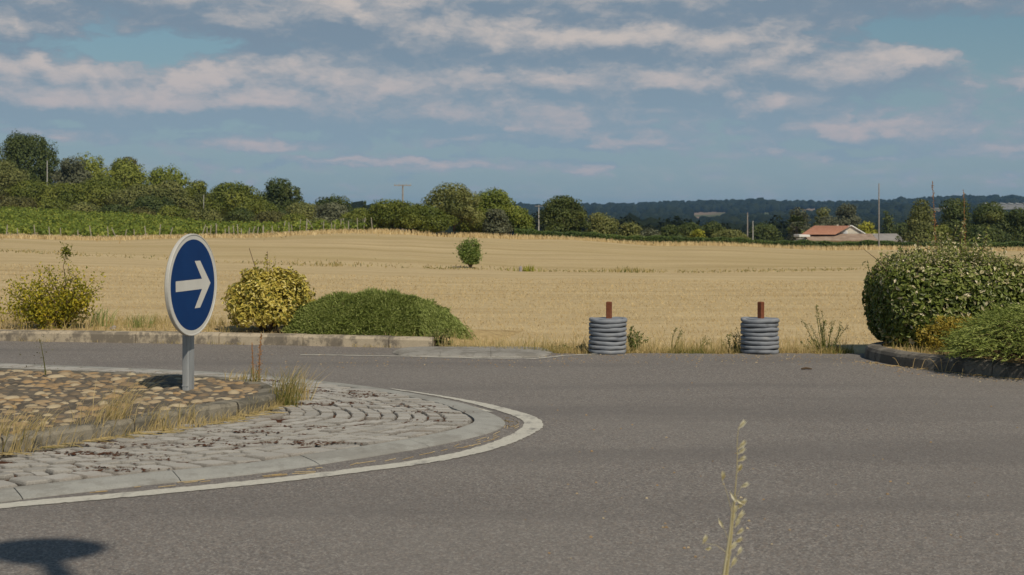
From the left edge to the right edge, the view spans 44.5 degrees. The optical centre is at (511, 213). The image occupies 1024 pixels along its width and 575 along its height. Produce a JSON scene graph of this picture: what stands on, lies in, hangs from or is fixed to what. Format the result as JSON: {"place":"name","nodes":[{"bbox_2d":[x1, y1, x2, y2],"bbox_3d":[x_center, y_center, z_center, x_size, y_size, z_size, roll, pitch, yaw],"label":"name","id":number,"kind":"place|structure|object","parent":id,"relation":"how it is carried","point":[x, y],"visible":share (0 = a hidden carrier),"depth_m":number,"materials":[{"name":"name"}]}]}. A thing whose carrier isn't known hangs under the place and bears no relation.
{"place":"outdoors","nodes":[
{"label":"outdoors","id":0,"kind":"place"},
{"bbox_2d":[0,363,473,488],"bbox_3d":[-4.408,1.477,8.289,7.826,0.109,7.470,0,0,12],"label":"sett paving","id":1,"kind":"structure","parent":0,"point":[40,467],"depth_m":8.15,"materials":[{"name":"stone"}]},
{"bbox_2d":[0,400,71,452],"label":"grass tuft","id":2,"kind":"object","parent":1,"relation":"on","point":[14,429],"visible":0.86,"depth_m":7.54,"materials":[{"name":"beige plant"}]},
{"bbox_2d":[3,404,92,449],"bbox_3d":[-2.907,1.304,7.747,0.612,0.273,0.292,0,0,-17],"label":"grass tuft","id":3,"kind":"object","parent":1,"relation":"on","point":[42,425],"visible":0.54,"depth_m":7.73,"materials":[{"name":"beige plant"}]},
{"bbox_2d":[52,387,151,436],"bbox_3d":[-2.578,1.255,8.025,0.733,0.370,0.358,0,0,-27],"label":"grass tuft","id":4,"kind":"object","parent":1,"relation":"on","point":[99,419],"visible":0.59,"depth_m":7.99,"materials":[{"name":"beige plant"}]},
{"bbox_2d":[86,370,179,434],"bbox_3d":[-2.442,1.228,8.179,0.655,0.425,0.345,0,0,11],"label":"grass tuft","id":5,"kind":"object","parent":1,"relation":"on","point":[120,415],"visible":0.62,"depth_m":8.16,"materials":[{"name":"beige plant"}]},
{"bbox_2d":[0,368,277,456],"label":"platform kerb","id":6,"kind":"structure","parent":1,"relation":"on","point":[263,395],"depth_m":8.25,"materials":[{"name":"grey concrete"}]},
{"bbox_2d":[0,369,261,432],"bbox_3d":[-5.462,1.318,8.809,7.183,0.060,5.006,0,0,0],"label":"pebble paving","id":7,"kind":"structure","parent":6,"relation":"on","point":[65,374],"depth_m":9.27,"materials":[{"name":"beige stone"}]},
{"bbox_2d":[0,396,295,455],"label":"dry grass","id":8,"kind":"structure","parent":1,"relation":"on","point":[224,418],"depth_m":8.34,"materials":[{"name":"beige plant"}]},
{"bbox_2d":[141,400,184,431],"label":"grass tuft","id":9,"kind":"object","parent":1,"relation":"on","point":[161,424],"visible":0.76,"depth_m":8.29,"materials":[{"name":"beige plant"}]},
{"bbox_2d":[164,234,216,390],"bbox_3d":[-2.436,0.795,9.332,0.137,1.290,0.760,0,0,14],"label":"traffic sign","id":10,"kind":"object","parent":1,"relation":"on","point":[190,287],"visible":0.97,"depth_m":9.33,"materials":[{"name":"metal"}]},
{"bbox_2d":[173,397,208,426],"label":"grass tuft","id":11,"kind":"object","parent":1,"relation":"on","point":[189,409],"visible":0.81,"depth_m":8.51,"materials":[{"name":"beige plant"}]},
{"bbox_2d":[27,379,464,471],"bbox_3d":[-2.397,1.449,8.824,4.242,0.045,5.439,0,0,0],"label":"moss","id":12,"kind":"object","parent":1,"relation":"on","point":[116,453],"visible":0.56,"depth_m":7.95,"materials":[{"name":"plant"}]},
{"bbox_2d":[263,363,323,406],"bbox_3d":[-1.635,1.276,9.338,0.454,0.349,0.348,0,0,-32],"label":"grass tuft","id":13,"kind":"object","parent":1,"relation":"on","point":[282,395],"visible":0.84,"depth_m":9.36,"materials":[{"name":"plant"}]},
{"bbox_2d":[274,361,331,401],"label":"grass tuft","id":14,"kind":"object","parent":1,"relation":"on","point":[304,394],"visible":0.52,"depth_m":9.67,"materials":[{"name":"beige plant"}]},
{"bbox_2d":[0,341,1023,574],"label":"road","id":15,"kind":"structure","parent":0,"point":[809,436],"depth_m":6.88,"materials":[{"name":"grey asphalt"}]},
{"bbox_2d":[0,329,434,347],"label":"kerb","id":16,"kind":"structure","parent":15,"relation":"on","point":[293,339],"depth_m":14.37,"materials":[{"name":"concrete"}]},
{"bbox_2d":[0,363,504,501],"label":"island kerb","id":17,"kind":"structure","parent":15,"relation":"on","point":[484,422],"depth_m":7.49,"materials":[{"name":"concrete"}]},
{"bbox_2d":[0,388,542,507],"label":"road line","id":18,"kind":"object","parent":15,"relation":"on","point":[533,424],"visible":1,"depth_m":7.29,"materials":[{"name":"paint"}]},
{"bbox_2d":[90,408,518,492],"bbox_3d":[-0.894,1.496,8.114,1.249,0.004,3.725,0,0,26],"label":"loose straw","id":19,"kind":"object","parent":15,"relation":"on","point":[281,474],"visible":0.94,"depth_m":7.25,"materials":[{"name":"beige plant"}]},
{"bbox_2d":[426,328,453,345],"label":"weed","id":20,"kind":"object","parent":15,"relation":"on","point":[436,335],"visible":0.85,"depth_m":14.03,"materials":[{"name":"green plant"}]},
{"bbox_2d":[300,354,585,358],"bbox_3d":[-0.650,1.496,13.132,3.194,0.001,0.485,0,0,0],"label":"road line","id":21,"kind":"object","parent":15,"relation":"on","point":[454,357],"visible":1,"depth_m":13.10,"materials":[{"name":"paint"}]},
{"bbox_2d":[588,302,626,354],"bbox_3d":[1.033,1.229,13.497,0.424,0.556,0.414,0,0,0],"label":"barrier bollard","id":22,"kind":"object","parent":15,"relation":"on","point":[608,334],"visible":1,"depth_m":13.34,"materials":[{"name":"grey rubber"}]},
{"bbox_2d":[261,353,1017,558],"bbox_3d":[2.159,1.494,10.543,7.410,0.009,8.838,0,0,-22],"label":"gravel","id":23,"kind":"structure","parent":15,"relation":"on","point":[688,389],"depth_m":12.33,"materials":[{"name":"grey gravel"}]},
{"bbox_2d":[740,302,779,353],"bbox_3d":[2.673,1.230,13.497,0.418,0.557,0.415,0,0,0],"label":"barrier bollard","id":24,"kind":"object","parent":15,"relation":"on","point":[759,332],"visible":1,"depth_m":13.34,"materials":[{"name":"grey rubber"}]},
{"bbox_2d":[864,341,1023,379],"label":"kerb","id":25,"kind":"structure","parent":15,"relation":"on","point":[878,352],"depth_m":11.90,"materials":[{"name":"concrete"}]},
{"bbox_2d":[867,358,1021,379],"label":"dead grass","id":26,"kind":"structure","parent":15,"relation":"on","point":[921,368],"depth_m":11.83,"materials":[{"name":"plant"}]},
{"bbox_2d":[0,207,1023,353],"bbox_3d":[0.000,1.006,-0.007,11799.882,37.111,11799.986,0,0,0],"label":"field ground","id":27,"kind":"structure","parent":0,"point":[417,252],"depth_m":41.77,"materials":[{"name":"beige plant"}]},
{"bbox_2d":[0,159,29,207],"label":"tree","id":28,"kind":"object","parent":27,"relation":"on","point":[10,175],"visible":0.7,"depth_m":182.63,"materials":[{"name":"green plant"}]},
{"bbox_2d":[0,195,36,207],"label":"bush","id":29,"kind":"object","parent":27,"relation":"on","point":[23,202],"visible":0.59,"depth_m":175.17,"materials":[{"name":"green plant"}]},
{"bbox_2d":[0,130,60,198],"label":"tree","id":30,"kind":"object","parent":27,"relation":"on","point":[20,150],"visible":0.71,"depth_m":202.91,"materials":[{"name":"green plant"}]},
{"bbox_2d":[4,178,57,207],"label":"tree","id":31,"kind":"object","parent":27,"relation":"on","point":[34,189],"visible":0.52,"depth_m":181.59,"materials":[{"name":"green plant"}]},
{"bbox_2d":[37,198,73,210],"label":"bush","id":32,"kind":"object","parent":27,"relation":"on","point":[49,203],"visible":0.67,"depth_m":173.09,"materials":[{"name":"green plant"}]},
{"bbox_2d":[39,182,90,205],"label":"tree","id":33,"kind":"object","parent":27,"relation":"on","point":[65,191],"visible":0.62,"depth_m":178.70,"materials":[{"name":"green plant"}]},
{"bbox_2d":[50,155,92,197],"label":"tree","id":34,"kind":"object","parent":27,"relation":"on","point":[72,171],"visible":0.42,"depth_m":198.76,"materials":[{"name":"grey plant"}]},
{"bbox_2d":[65,201,103,212],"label":"bush","id":35,"kind":"object","parent":27,"relation":"on","point":[85,206],"visible":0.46,"depth_m":171.96,"materials":[{"name":"green plant"}]},
{"bbox_2d":[77,151,107,187],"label":"tree","id":36,"kind":"object","parent":27,"relation":"on","point":[93,166],"visible":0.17,"depth_m":209.06,"materials":[{"name":"green plant"}]},
{"bbox_2d":[74,176,124,208],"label":"tree","id":37,"kind":"object","parent":27,"relation":"on","point":[97,190],"visible":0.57,"depth_m":181.40,"materials":[{"name":"green plant"}]},
{"bbox_2d":[96,204,133,213],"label":"bush","id":38,"kind":"object","parent":27,"relation":"on","point":[114,207],"visible":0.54,"depth_m":171.82,"materials":[{"name":"green plant"}]},
{"bbox_2d":[97,157,149,196],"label":"tree","id":39,"kind":"object","parent":27,"relation":"on","point":[125,172],"visible":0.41,"depth_m":202.49,"materials":[{"name":"green plant"}]},
{"bbox_2d":[105,183,152,209],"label":"tree","id":40,"kind":"object","parent":27,"relation":"on","point":[129,195],"visible":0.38,"depth_m":178.07,"materials":[{"name":"green plant"}]},
{"bbox_2d":[129,195,176,214],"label":"tree","id":41,"kind":"object","parent":27,"relation":"on","point":[154,203],"visible":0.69,"depth_m":172.86,"materials":[{"name":"green plant"}]},
{"bbox_2d":[141,163,191,194],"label":"tree","id":42,"kind":"object","parent":27,"relation":"on","point":[154,179],"visible":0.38,"depth_m":198.98,"materials":[{"name":"green plant"}]},
{"bbox_2d":[144,179,196,210],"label":"tree","id":43,"kind":"object","parent":27,"relation":"on","point":[174,191],"visible":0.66,"depth_m":176.55,"materials":[{"name":"green plant"}]},
{"bbox_2d":[157,205,194,217],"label":"bush","id":44,"kind":"object","parent":27,"relation":"on","point":[171,211],"visible":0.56,"depth_m":169.83,"materials":[{"name":"green plant"}]},
{"bbox_2d":[0,205,375,236],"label":"vineyard","id":45,"kind":"object","parent":27,"relation":"on","point":[25,220],"visible":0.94,"depth_m":116.05,"materials":[{"name":"green plant"}]},
{"bbox_2d":[186,179,207,196],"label":"tree","id":46,"kind":"object","parent":27,"relation":"on","point":[199,188],"visible":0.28,"depth_m":203.80,"materials":[{"name":"green plant"}]},
{"bbox_2d":[187,192,209,218],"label":"tree","id":47,"kind":"object","parent":27,"relation":"on","point":[197,199],"visible":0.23,"depth_m":178.35,"materials":[{"name":"green plant"}]},
{"bbox_2d":[184,208,222,221],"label":"bush","id":48,"kind":"object","parent":27,"relation":"on","point":[207,214],"visible":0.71,"depth_m":166.84,"materials":[{"name":"green plant"}]},
{"bbox_2d":[199,180,261,220],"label":"tree","id":49,"kind":"object","parent":27,"relation":"on","point":[226,197],"visible":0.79,"depth_m":174.05,"materials":[{"name":"green plant"}]},
{"bbox_2d":[221,207,255,222],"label":"bush","id":50,"kind":"object","parent":27,"relation":"on","point":[239,214],"visible":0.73,"depth_m":162.03,"materials":[{"name":"green plant"}]},
{"bbox_2d":[0,311,521,345],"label":"dry grass","id":51,"kind":"structure","parent":27,"relation":"on","point":[121,323],"depth_m":15.24,"materials":[{"name":"beige plant"}]},
{"bbox_2d":[0,241,105,329],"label":"straggly shrub","id":52,"kind":"object","parent":51,"relation":"on","point":[42,310],"visible":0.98,"depth_m":15.19,"materials":[{"name":"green plant"}]},
{"bbox_2d":[80,306,117,326],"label":"grass tuft","id":53,"kind":"object","parent":51,"relation":"on","point":[97,318],"visible":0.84,"depth_m":15.55,"materials":[{"name":"green plant"}]},
{"bbox_2d":[220,248,315,331],"bbox_3d":[-2.897,0.913,14.902,1.150,1.009,0.998,0,0,0],"label":"variegated shrub","id":54,"kind":"object","parent":51,"relation":"on","point":[258,297],"visible":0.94,"depth_m":14.65,"materials":[{"name":"yellow plant"}]},
{"bbox_2d":[279,286,478,345],"bbox_3d":[-1.561,1.187,14.844,2.376,0.657,1.353,0,0,0],"label":"mound shrub","id":55,"kind":"object","parent":51,"relation":"on","point":[392,311],"visible":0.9,"depth_m":14.44,"materials":[{"name":"green plant"}]},
{"bbox_2d":[250,195,279,219],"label":"tree","id":56,"kind":"object","parent":27,"relation":"on","point":[266,206],"visible":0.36,"depth_m":176.68,"materials":[{"name":"green plant"}]},
{"bbox_2d":[252,210,285,224],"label":"bush","id":57,"kind":"object","parent":27,"relation":"on","point":[270,216],"visible":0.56,"depth_m":154.82,"materials":[{"name":"green plant"}]},
{"bbox_2d":[261,176,299,214],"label":"tree","id":58,"kind":"object","parent":27,"relation":"on","point":[279,194],"visible":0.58,"depth_m":190.83,"materials":[{"name":"green plant"}]},
{"bbox_2d":[278,213,309,230],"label":"bush","id":59,"kind":"object","parent":27,"relation":"on","point":[292,218],"visible":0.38,"depth_m":148.97,"materials":[{"name":"green plant"}]},
{"bbox_2d":[285,201,317,218],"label":"tree","id":60,"kind":"object","parent":27,"relation":"on","point":[307,209],"visible":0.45,"depth_m":176.76,"materials":[{"name":"green plant"}]},
{"bbox_2d":[312,202,347,221],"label":"tree","id":61,"kind":"object","parent":27,"relation":"on","point":[327,212],"visible":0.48,"depth_m":169.18,"materials":[{"name":"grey plant"}]},
{"bbox_2d":[311,194,352,212],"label":"tree","id":62,"kind":"object","parent":27,"relation":"on","point":[333,199],"visible":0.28,"depth_m":189.45,"materials":[{"name":"green plant"}]},
{"bbox_2d":[339,207,366,221],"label":"tree","id":63,"kind":"object","parent":27,"relation":"on","point":[356,213],"visible":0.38,"depth_m":164.24,"materials":[{"name":"green plant"}]},
{"bbox_2d":[362,198,421,229],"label":"tree","id":64,"kind":"object","parent":27,"relation":"on","point":[386,214],"visible":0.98,"depth_m":110.65,"materials":[{"name":"green plant"}]},
{"bbox_2d":[401,203,458,232],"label":"tree","id":65,"kind":"object","parent":27,"relation":"on","point":[435,220],"visible":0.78,"depth_m":111.89,"materials":[{"name":"green plant"}]},
{"bbox_2d":[420,182,485,233],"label":"tree","id":66,"kind":"object","parent":27,"relation":"on","point":[455,200],"visible":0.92,"depth_m":115.95,"materials":[{"name":"green plant"}]},
{"bbox_2d":[451,211,486,233],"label":"tree","id":67,"kind":"object","parent":27,"relation":"on","point":[461,228],"visible":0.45,"depth_m":119.86,"materials":[{"name":"green plant"}]},
{"bbox_2d":[453,237,485,267],"bbox_3d":[-1.778,1.610,52.002,1.074,1.311,1.271,0,0,36],"label":"sapling","id":68,"kind":"object","parent":27,"relation":"on","point":[469,254],"visible":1,"depth_m":51.84,"materials":[{"name":"green plant"}]},
{"bbox_2d":[393,346,551,357],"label":"ramp slab","id":69,"kind":"structure","parent":27,"relation":"on","point":[463,351],"depth_m":13.31,"materials":[{"name":"concrete"}]},
{"bbox_2d":[472,186,520,220],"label":"tree","id":70,"kind":"object","parent":27,"relation":"on","point":[494,198],"visible":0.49,"depth_m":122.89,"materials":[{"name":"green plant"}]},
{"bbox_2d":[480,208,513,234],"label":"tree","id":71,"kind":"object","parent":27,"relation":"on","point":[496,221],"visible":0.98,"depth_m":118.49,"materials":[{"name":"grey plant"}]},
{"bbox_2d":[0,248,1023,272],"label":"unmown strip","id":72,"kind":"object","parent":27,"relation":"on","point":[546,270],"visible":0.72,"depth_m":51.45,"materials":[{"name":"beige plant"}]},
{"bbox_2d":[508,207,534,231],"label":"tree","id":73,"kind":"object","parent":27,"relation":"on","point":[519,220],"visible":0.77,"depth_m":121.25,"materials":[{"name":"green plant"}]},
{"bbox_2d":[536,195,591,236],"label":"tree","id":74,"kind":"object","parent":27,"relation":"on","point":[564,214],"visible":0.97,"depth_m":123.10,"materials":[{"name":"green plant"}]},
{"bbox_2d":[585,212,618,233],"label":"tree","id":75,"kind":"object","parent":27,"relation":"on","point":[602,224],"visible":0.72,"depth_m":125.19,"materials":[{"name":"green plant"}]},
{"bbox_2d":[616,222,641,235],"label":"tree","id":76,"kind":"object","parent":27,"relation":"on","point":[630,229],"visible":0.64,"depth_m":127.63,"materials":[{"name":"green plant"}]},
{"bbox_2d":[626,326,648,350],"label":"weed","id":77,"kind":"object","parent":27,"relation":"on","point":[633,344],"visible":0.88,"depth_m":13.66,"materials":[{"name":"green plant"}]},
{"bbox_2d":[437,326,859,353],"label":"field edge grass","id":78,"kind":"structure","parent":27,"relation":"on","point":[718,349],"depth_m":13.63,"materials":[{"name":"beige plant"}]},
{"bbox_2d":[659,224,684,236],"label":"tree","id":79,"kind":"object","parent":27,"relation":"on","point":[667,230],"visible":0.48,"depth_m":149.60,"materials":[{"name":"green plant"}]},
{"bbox_2d":[348,194,1023,240],"bbox_3d":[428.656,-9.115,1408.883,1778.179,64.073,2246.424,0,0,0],"label":"forest","id":80,"kind":"object","parent":27,"relation":"on","point":[653,215],"visible":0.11,"depth_m":1734.73,"materials":[{"name":"green plant"}]},
{"bbox_2d":[678,222,703,237],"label":"tree","id":81,"kind":"object","parent":27,"relation":"on","point":[686,227],"visible":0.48,"depth_m":159.16,"materials":[{"name":"green plant"}]},
{"bbox_2d":[702,221,725,237],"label":"tree","id":82,"kind":"object","parent":27,"relation":"on","point":[710,229],"visible":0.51,"depth_m":164.13,"materials":[{"name":"green plant"}]},
{"bbox_2d":[712,229,752,238],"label":"tree","id":83,"kind":"object","parent":27,"relation":"on","point":[729,233],"visible":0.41,"depth_m":149.34,"materials":[{"name":"green plant"}]},
{"bbox_2d":[748,221,783,240],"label":"tree","id":84,"kind":"object","parent":27,"relation":"on","point":[762,231],"visible":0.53,"depth_m":208.40,"materials":[{"name":"green plant"}]},
{"bbox_2d":[514,228,1023,248],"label":"hedge","id":85,"kind":"object","parent":27,"relation":"on","point":[672,239],"visible":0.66,"depth_m":126.07,"materials":[{"name":"green plant"}]},
{"bbox_2d":[786,215,805,239],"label":"tree","id":86,"kind":"object","parent":27,"relation":"on","point":[794,218],"visible":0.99,"depth_m":175.69,"materials":[{"name":"green plant"}]},
{"bbox_2d":[786,206,810,240],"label":"tree","id":87,"kind":"object","parent":27,"relation":"on","point":[796,212],"visible":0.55,"depth_m":229.39,"materials":[{"name":"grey plant"}]},
{"bbox_2d":[800,304,847,350],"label":"weed","id":88,"kind":"object","parent":27,"relation":"on","point":[823,332],"visible":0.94,"depth_m":13.64,"materials":[{"name":"green plant"}]},
{"bbox_2d":[816,215,841,225],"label":"tree","id":89,"kind":"object","parent":27,"relation":"on","point":[830,221],"visible":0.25,"depth_m":224.00,"materials":[{"name":"green plant"}]},
{"bbox_2d":[794,225,901,246],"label":"house","id":90,"kind":"structure","parent":27,"relation":"on","point":[836,233],"depth_m":169.47,"materials":[{"name":"beige ceramic"}]},
{"bbox_2d":[835,203,861,227],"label":"tree","id":91,"kind":"object","parent":27,"relation":"on","point":[848,217],"visible":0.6,"depth_m":238.59,"materials":[{"name":"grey plant"}]},
{"bbox_2d":[857,221,877,235],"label":"tree","id":92,"kind":"object","parent":27,"relation":"on","point":[866,227],"visible":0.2,"depth_m":191.51,"materials":[{"name":"yellow plant"}]},
{"bbox_2d":[881,211,895,233],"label":"tree","id":93,"kind":"object","parent":27,"relation":"on","point":[887,226],"visible":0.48,"depth_m":239.71,"materials":[{"name":"green plant"}]},
{"bbox_2d":[895,198,934,242],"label":"tree","id":94,"kind":"object","parent":27,"relation":"on","point":[919,220],"visible":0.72,"depth_m":149.39,"materials":[{"name":"green plant"}]},
{"bbox_2d":[928,224,956,241],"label":"tree","id":95,"kind":"object","parent":27,"relation":"on","point":[947,228],"visible":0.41,"depth_m":141.55,"materials":[{"name":"green plant"}]},
{"bbox_2d":[937,197,971,241],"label":"tree","id":96,"kind":"object","parent":27,"relation":"on","point":[953,211],"visible":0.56,"depth_m":164.10,"materials":[{"name":"green plant"}]},
{"bbox_2d":[955,223,1017,243],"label":"tree","id":97,"kind":"object","parent":27,"relation":"on","point":[997,235],"visible":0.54,"depth_m":138.56,"materials":[{"name":"green plant"}]},
{"bbox_2d":[964,201,1017,239],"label":"tree","id":98,"kind":"object","parent":27,"relation":"on","point":[991,214],"visible":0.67,"depth_m":158.61,"materials":[{"name":"green plant"}]},
{"bbox_2d":[1001,207,1023,241],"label":"tree","id":99,"kind":"object","parent":27,"relation":"on","point":[1017,217],"visible":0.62,"depth_m":157.23,"materials":[{"name":"green plant"}]},
{"bbox_2d":[0,228,1023,250],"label":"field end grass","id":100,"kind":"structure","parent":0,"point":[381,231],"depth_m":111.46,"materials":[{"name":"plant"}]},
{"bbox_2d":[0,0,1023,206],"label":"sky","id":101,"kind":"structure","parent":0,"point":[535,101],"materials":[{"name":"blue"}]},
{"bbox_2d":[884,339,1023,362],"bbox_3d":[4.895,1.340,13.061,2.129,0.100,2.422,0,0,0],"label":"grass","id":102,"kind":"structure","parent":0,"point":[913,349],"depth_m":12.52,"materials":[{"name":"green plant"}]},
{"bbox_2d":[862,215,1023,346],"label":"clipped shrub","id":103,"kind":"object","parent":102,"relation":"on","point":[902,292],"visible":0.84,"depth_m":12.88,"materials":[{"name":"green plant"}]},
{"bbox_2d":[912,314,990,351],"bbox_3d":[4.509,1.193,12.622,0.953,0.378,0.693,0,0,0],"label":"golden shrub","id":104,"kind":"object","parent":102,"relation":"on","point":[938,328],"visible":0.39,"depth_m":12.57,"materials":[{"name":"yellow plant"}]},
{"bbox_2d":[933,300,1023,362],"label":"juniper shrub","id":105,"kind":"object","parent":102,"relation":"on","point":[1002,331],"visible":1,"depth_m":11.60,"materials":[{"name":"green plant"}]},
{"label":"verge ground","id":106,"kind":"structure","parent":0,"visible":0},
{"bbox_2d":[702,420,749,574],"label":"wild oat","id":107,"kind":"object","parent":106,"relation":"on","point":[730,546],"visible":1,"depth_m":4.00,"materials":[{"name":"beige plant"}]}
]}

